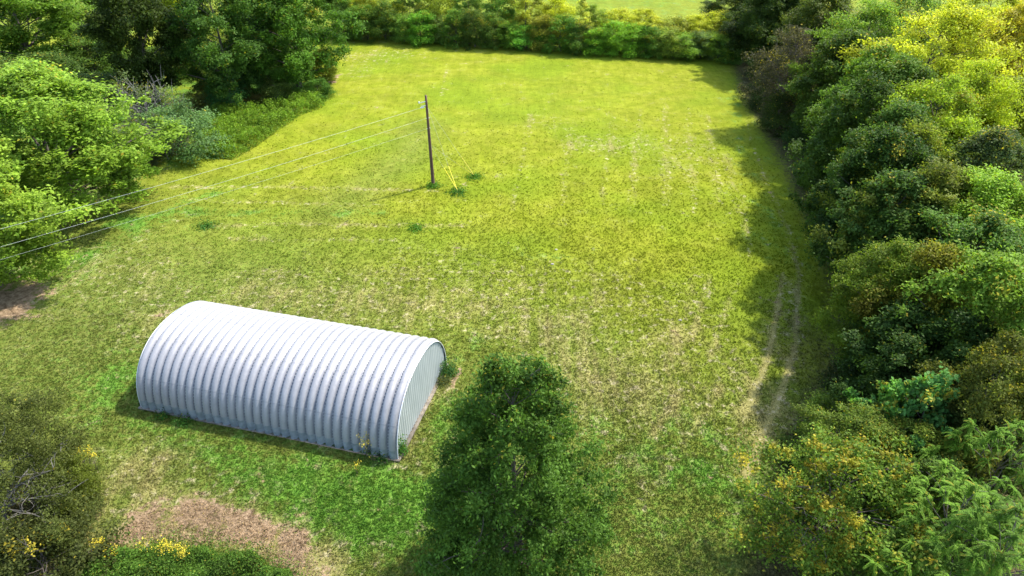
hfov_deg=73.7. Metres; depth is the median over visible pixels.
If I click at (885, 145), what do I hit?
broadleaf tree
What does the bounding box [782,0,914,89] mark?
broadleaf tree
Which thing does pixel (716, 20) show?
hedge shrub
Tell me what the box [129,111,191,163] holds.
bush
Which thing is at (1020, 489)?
broadleaf tree
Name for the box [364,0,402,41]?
hedge shrub
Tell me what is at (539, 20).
hedge shrub
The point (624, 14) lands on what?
hedge shrub
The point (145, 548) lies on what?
goldenrod
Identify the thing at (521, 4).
sapling
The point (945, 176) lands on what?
broadleaf tree
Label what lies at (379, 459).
weed clump
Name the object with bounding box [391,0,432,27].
hedge shrub
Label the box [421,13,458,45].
hedge shrub
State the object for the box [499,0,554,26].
hedge shrub
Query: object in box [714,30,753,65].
hedge shrub
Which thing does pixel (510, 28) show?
hedge shrub
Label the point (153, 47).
shrub
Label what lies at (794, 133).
bush
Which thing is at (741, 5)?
broadleaf tree
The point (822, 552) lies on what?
broadleaf tree
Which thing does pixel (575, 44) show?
hedge shrub
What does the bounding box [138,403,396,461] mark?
weed fringe
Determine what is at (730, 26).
broadleaf tree
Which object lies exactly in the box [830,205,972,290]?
broadleaf tree
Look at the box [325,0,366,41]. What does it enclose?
hedge shrub
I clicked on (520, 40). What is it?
hedge shrub
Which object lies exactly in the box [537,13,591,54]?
hedge shrub
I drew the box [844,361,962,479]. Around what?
broadleaf tree
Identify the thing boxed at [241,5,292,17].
broadleaf tree
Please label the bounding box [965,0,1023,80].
broadleaf tree
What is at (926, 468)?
broadleaf tree
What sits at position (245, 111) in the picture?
undergrowth
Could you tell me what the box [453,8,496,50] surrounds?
hedge shrub
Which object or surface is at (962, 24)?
broadleaf tree
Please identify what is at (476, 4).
hedge shrub
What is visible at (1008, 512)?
feathery tree
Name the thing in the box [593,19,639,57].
hedge shrub
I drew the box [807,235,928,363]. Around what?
broadleaf tree
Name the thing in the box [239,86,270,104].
bush
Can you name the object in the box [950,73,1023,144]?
broadleaf tree
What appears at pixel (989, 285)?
broadleaf tree
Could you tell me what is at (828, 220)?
broadleaf tree
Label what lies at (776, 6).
broadleaf tree
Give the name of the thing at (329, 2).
broadleaf tree
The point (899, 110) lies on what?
broadleaf tree
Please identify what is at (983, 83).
broadleaf tree
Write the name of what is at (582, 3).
sapling
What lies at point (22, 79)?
broadleaf tree
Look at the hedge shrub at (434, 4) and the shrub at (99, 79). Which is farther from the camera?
the hedge shrub at (434, 4)
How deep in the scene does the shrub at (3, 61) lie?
94.62 m
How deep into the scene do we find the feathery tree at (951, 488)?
29.70 m
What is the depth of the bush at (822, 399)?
42.18 m
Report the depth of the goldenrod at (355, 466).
40.69 m
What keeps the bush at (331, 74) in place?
on the ground at (538, 98)
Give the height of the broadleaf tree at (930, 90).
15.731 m
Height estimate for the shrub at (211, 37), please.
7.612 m
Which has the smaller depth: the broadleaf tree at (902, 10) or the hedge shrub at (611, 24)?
the broadleaf tree at (902, 10)
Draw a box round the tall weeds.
[17,461,121,575]
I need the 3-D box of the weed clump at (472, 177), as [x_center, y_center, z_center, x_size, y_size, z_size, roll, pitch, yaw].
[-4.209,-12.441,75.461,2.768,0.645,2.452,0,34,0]
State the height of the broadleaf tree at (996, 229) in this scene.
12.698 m
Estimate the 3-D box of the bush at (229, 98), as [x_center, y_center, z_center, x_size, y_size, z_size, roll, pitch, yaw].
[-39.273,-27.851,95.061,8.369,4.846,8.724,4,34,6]
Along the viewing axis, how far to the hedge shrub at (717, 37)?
112.02 m
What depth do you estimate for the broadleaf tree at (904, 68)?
61.66 m
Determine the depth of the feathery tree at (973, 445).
32.43 m
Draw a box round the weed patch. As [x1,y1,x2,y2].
[53,524,326,575]
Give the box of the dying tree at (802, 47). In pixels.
[734,22,834,128]
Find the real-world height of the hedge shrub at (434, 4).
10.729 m
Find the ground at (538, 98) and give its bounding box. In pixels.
[0,0,1023,575]
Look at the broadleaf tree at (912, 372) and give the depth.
38.95 m
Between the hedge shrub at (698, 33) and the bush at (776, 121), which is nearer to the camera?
the bush at (776, 121)
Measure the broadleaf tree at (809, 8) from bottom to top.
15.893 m
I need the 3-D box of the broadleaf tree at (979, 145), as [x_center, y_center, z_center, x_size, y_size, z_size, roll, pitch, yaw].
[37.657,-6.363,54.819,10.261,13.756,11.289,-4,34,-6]
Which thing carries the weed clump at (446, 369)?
on the ground at (538, 98)
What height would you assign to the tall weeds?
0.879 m
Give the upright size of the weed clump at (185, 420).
0.733 m
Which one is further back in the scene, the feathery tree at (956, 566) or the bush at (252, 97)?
the bush at (252, 97)
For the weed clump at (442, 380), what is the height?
0.682 m
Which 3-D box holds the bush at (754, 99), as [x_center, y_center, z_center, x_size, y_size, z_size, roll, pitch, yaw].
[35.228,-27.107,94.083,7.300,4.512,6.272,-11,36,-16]
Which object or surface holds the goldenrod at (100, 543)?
on the ground at (538, 98)
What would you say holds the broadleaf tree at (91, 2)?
on the ground at (538, 98)
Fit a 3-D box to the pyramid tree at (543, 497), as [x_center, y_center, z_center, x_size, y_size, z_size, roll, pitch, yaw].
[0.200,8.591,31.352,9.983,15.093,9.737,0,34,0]
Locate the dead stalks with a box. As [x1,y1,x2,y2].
[37,493,332,575]
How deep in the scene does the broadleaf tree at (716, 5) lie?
117.69 m
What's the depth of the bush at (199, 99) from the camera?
94.21 m
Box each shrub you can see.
[0,54,50,99]
[6,47,104,102]
[45,29,133,74]
[56,71,126,124]
[83,66,156,110]
[146,37,210,82]
[183,20,229,74]
[241,38,287,87]
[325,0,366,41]
[336,3,392,43]
[346,0,377,21]
[358,0,411,39]
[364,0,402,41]
[385,11,419,44]
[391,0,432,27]
[400,9,444,48]
[419,0,462,36]
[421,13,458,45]
[435,7,473,49]
[450,0,494,27]
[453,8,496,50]
[472,10,507,50]
[476,0,517,42]
[493,18,532,49]
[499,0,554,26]
[504,23,544,51]
[527,14,559,52]
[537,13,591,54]
[540,0,583,44]
[561,23,596,55]
[568,3,615,41]
[578,26,613,56]
[591,7,639,48]
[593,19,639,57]
[604,22,652,58]
[619,7,670,40]
[627,25,667,58]
[646,25,687,60]
[651,13,693,53]
[663,30,705,61]
[669,14,721,43]
[683,9,734,55]
[683,29,720,59]
[695,30,743,63]
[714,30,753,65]
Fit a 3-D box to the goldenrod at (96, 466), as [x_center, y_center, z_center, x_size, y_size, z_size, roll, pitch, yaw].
[-25.167,10.264,40.480,2.279,2.068,2.008,18,38,25]
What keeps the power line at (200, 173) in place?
attached to the utility pole
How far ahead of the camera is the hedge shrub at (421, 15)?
120.14 m
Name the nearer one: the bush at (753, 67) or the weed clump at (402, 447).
the weed clump at (402, 447)
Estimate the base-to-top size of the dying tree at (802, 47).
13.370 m
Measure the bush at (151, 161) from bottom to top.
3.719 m
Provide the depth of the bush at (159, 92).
81.00 m
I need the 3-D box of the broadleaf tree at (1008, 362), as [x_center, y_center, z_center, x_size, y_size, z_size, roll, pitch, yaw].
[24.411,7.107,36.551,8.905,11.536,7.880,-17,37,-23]
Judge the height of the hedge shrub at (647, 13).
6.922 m
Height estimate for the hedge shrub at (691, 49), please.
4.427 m
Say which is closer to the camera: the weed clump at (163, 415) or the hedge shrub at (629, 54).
the weed clump at (163, 415)
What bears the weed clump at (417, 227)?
on the ground at (538, 98)
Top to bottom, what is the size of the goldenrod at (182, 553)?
1.402 m
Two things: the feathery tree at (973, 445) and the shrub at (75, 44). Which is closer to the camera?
the feathery tree at (973, 445)
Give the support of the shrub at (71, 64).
on the ground at (538, 98)
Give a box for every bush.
[0,384,101,575]
[0,505,141,575]
[34,448,105,517]
[97,66,192,140]
[114,139,165,167]
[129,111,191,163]
[133,94,234,166]
[186,81,222,108]
[200,74,256,109]
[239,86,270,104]
[255,74,299,103]
[291,76,335,99]
[309,46,340,84]
[737,74,780,112]
[742,50,784,85]
[754,86,803,137]
[770,419,846,480]
[775,109,821,153]
[790,154,826,186]
[790,384,858,441]
[816,350,855,402]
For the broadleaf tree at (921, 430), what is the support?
on the ground at (538, 98)
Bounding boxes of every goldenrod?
[77,444,108,478]
[88,536,106,547]
[139,537,151,555]
[149,535,174,557]
[168,540,194,563]
[354,459,364,477]
[356,434,373,460]
[712,513,723,522]
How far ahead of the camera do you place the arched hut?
43.53 m
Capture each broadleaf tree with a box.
[0,0,97,66]
[0,55,197,224]
[0,131,100,287]
[81,0,167,17]
[157,0,284,104]
[161,0,213,18]
[225,0,368,88]
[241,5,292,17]
[312,0,360,30]
[697,0,745,23]
[717,4,772,60]
[717,421,969,575]
[719,0,834,73]
[733,0,773,20]
[734,0,802,71]
[776,0,855,96]
[776,25,881,137]
[778,394,934,505]
[780,64,935,224]
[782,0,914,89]
[799,122,949,266]
[801,37,942,177]
[801,50,956,170]
[802,115,964,219]
[805,151,984,295]
[806,412,967,517]
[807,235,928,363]
[808,164,948,291]
[811,203,902,263]
[821,98,971,204]
[822,303,1023,450]
[829,0,953,71]
[830,0,1023,112]
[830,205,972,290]
[831,70,1004,165]
[831,289,949,403]
[835,378,927,452]
[837,449,979,554]
[838,355,965,443]
[838,360,903,398]
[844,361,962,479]
[846,204,1023,373]
[847,237,974,356]
[848,240,1023,441]
[894,375,1023,513]
[905,163,1023,299]
[906,326,1023,503]
[921,0,1022,80]
[929,51,1023,171]
[941,122,1023,211]
[948,100,1021,172]
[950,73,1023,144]
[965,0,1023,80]
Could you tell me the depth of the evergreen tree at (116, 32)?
89.02 m
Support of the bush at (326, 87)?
on the ground at (538, 98)
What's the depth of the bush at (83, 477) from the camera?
38.71 m
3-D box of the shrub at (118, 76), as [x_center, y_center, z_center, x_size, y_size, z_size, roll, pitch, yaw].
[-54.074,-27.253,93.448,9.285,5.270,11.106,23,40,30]
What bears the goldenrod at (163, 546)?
on the ground at (538, 98)
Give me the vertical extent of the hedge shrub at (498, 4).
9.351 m
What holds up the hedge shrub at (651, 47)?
on the ground at (538, 98)
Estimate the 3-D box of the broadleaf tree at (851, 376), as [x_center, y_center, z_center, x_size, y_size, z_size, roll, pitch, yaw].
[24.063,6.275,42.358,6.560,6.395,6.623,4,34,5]
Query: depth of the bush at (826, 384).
46.61 m
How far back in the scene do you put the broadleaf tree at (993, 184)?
45.70 m
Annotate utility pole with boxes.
[418,95,434,183]
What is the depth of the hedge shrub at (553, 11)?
118.62 m
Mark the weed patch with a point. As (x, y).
(143, 564)
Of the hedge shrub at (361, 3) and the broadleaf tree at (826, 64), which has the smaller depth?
the broadleaf tree at (826, 64)
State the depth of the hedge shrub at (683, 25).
115.68 m
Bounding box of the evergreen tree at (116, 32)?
[66,0,197,101]
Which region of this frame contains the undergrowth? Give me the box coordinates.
[186,83,333,161]
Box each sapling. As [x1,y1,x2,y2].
[512,0,533,46]
[570,0,590,51]
[643,15,657,44]
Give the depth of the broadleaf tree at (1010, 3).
87.61 m
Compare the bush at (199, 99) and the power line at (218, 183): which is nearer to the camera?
the power line at (218, 183)
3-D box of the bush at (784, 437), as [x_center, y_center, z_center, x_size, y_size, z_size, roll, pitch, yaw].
[17.797,9.384,40.197,5.054,3.800,4.342,3,34,5]
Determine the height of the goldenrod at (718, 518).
0.734 m
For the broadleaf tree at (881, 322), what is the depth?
40.06 m
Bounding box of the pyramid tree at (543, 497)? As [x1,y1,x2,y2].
[409,351,626,575]
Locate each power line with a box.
[1,119,422,246]
[2,108,418,228]
[4,129,424,258]
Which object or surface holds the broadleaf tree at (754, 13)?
on the ground at (538, 98)
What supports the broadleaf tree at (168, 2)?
on the ground at (538, 98)
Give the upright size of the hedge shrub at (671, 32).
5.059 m
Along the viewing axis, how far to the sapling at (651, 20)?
114.24 m
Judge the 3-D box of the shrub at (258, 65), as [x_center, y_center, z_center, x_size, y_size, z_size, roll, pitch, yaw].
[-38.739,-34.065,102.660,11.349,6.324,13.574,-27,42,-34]
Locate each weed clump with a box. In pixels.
[151,407,168,422]
[171,413,195,432]
[189,219,219,232]
[368,450,389,465]
[398,434,409,457]
[403,220,429,233]
[420,180,446,191]
[435,373,453,388]
[438,353,461,380]
[443,185,469,197]
[462,170,484,181]
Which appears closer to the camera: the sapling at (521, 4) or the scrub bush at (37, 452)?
the scrub bush at (37, 452)
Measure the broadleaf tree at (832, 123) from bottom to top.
15.456 m
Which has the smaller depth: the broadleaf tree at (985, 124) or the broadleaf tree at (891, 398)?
the broadleaf tree at (891, 398)
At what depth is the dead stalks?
37.36 m
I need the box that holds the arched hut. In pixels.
[136,301,447,461]
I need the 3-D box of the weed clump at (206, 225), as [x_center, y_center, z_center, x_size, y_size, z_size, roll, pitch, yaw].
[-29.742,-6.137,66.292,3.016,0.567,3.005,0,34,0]
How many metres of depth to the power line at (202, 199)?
57.08 m
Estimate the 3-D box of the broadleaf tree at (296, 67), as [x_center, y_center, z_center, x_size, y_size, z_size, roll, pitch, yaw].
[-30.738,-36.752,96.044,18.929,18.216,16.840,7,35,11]
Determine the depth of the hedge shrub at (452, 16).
119.10 m
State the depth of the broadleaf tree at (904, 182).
48.30 m
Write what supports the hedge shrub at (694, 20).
on the ground at (538, 98)
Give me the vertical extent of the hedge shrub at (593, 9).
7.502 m
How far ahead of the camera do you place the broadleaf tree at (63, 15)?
101.71 m
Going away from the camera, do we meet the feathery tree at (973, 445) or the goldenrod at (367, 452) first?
the feathery tree at (973, 445)
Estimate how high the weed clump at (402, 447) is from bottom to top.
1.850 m
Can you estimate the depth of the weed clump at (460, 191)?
72.23 m
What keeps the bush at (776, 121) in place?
on the ground at (538, 98)
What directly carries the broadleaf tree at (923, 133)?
on the ground at (538, 98)
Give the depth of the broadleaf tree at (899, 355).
37.48 m
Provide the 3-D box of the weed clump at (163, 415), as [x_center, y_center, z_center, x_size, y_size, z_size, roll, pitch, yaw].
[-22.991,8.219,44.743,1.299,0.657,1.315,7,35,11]
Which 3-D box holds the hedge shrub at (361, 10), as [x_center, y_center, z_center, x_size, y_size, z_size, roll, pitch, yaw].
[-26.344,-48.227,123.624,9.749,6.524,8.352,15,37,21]
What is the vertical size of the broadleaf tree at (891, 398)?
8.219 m
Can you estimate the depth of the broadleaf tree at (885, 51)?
64.72 m
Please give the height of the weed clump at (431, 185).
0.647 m
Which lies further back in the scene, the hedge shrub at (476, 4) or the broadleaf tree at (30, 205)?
the hedge shrub at (476, 4)
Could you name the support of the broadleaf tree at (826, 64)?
on the ground at (538, 98)
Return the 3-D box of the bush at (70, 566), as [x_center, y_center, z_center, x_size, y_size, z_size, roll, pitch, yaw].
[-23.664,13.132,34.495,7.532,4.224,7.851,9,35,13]
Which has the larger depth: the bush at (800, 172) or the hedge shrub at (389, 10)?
the hedge shrub at (389, 10)
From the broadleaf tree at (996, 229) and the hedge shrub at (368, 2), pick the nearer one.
the broadleaf tree at (996, 229)
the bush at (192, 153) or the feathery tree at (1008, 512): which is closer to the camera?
the feathery tree at (1008, 512)
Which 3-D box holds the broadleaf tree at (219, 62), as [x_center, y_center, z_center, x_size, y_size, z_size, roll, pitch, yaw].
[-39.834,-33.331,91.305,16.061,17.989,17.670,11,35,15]
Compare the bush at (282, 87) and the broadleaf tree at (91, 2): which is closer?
the bush at (282, 87)
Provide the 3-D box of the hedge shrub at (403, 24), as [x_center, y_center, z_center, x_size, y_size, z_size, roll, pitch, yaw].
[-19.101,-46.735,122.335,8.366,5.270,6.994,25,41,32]
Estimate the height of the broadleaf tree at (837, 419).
7.502 m
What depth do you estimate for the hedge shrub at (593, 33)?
115.23 m
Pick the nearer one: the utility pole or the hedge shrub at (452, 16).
the utility pole
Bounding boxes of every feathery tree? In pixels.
[824,523,986,575]
[838,451,1023,575]
[875,484,1023,575]
[896,412,1023,573]
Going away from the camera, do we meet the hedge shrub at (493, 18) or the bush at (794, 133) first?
the bush at (794, 133)
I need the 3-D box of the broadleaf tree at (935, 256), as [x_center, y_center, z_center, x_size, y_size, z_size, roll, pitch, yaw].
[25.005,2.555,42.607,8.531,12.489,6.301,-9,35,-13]

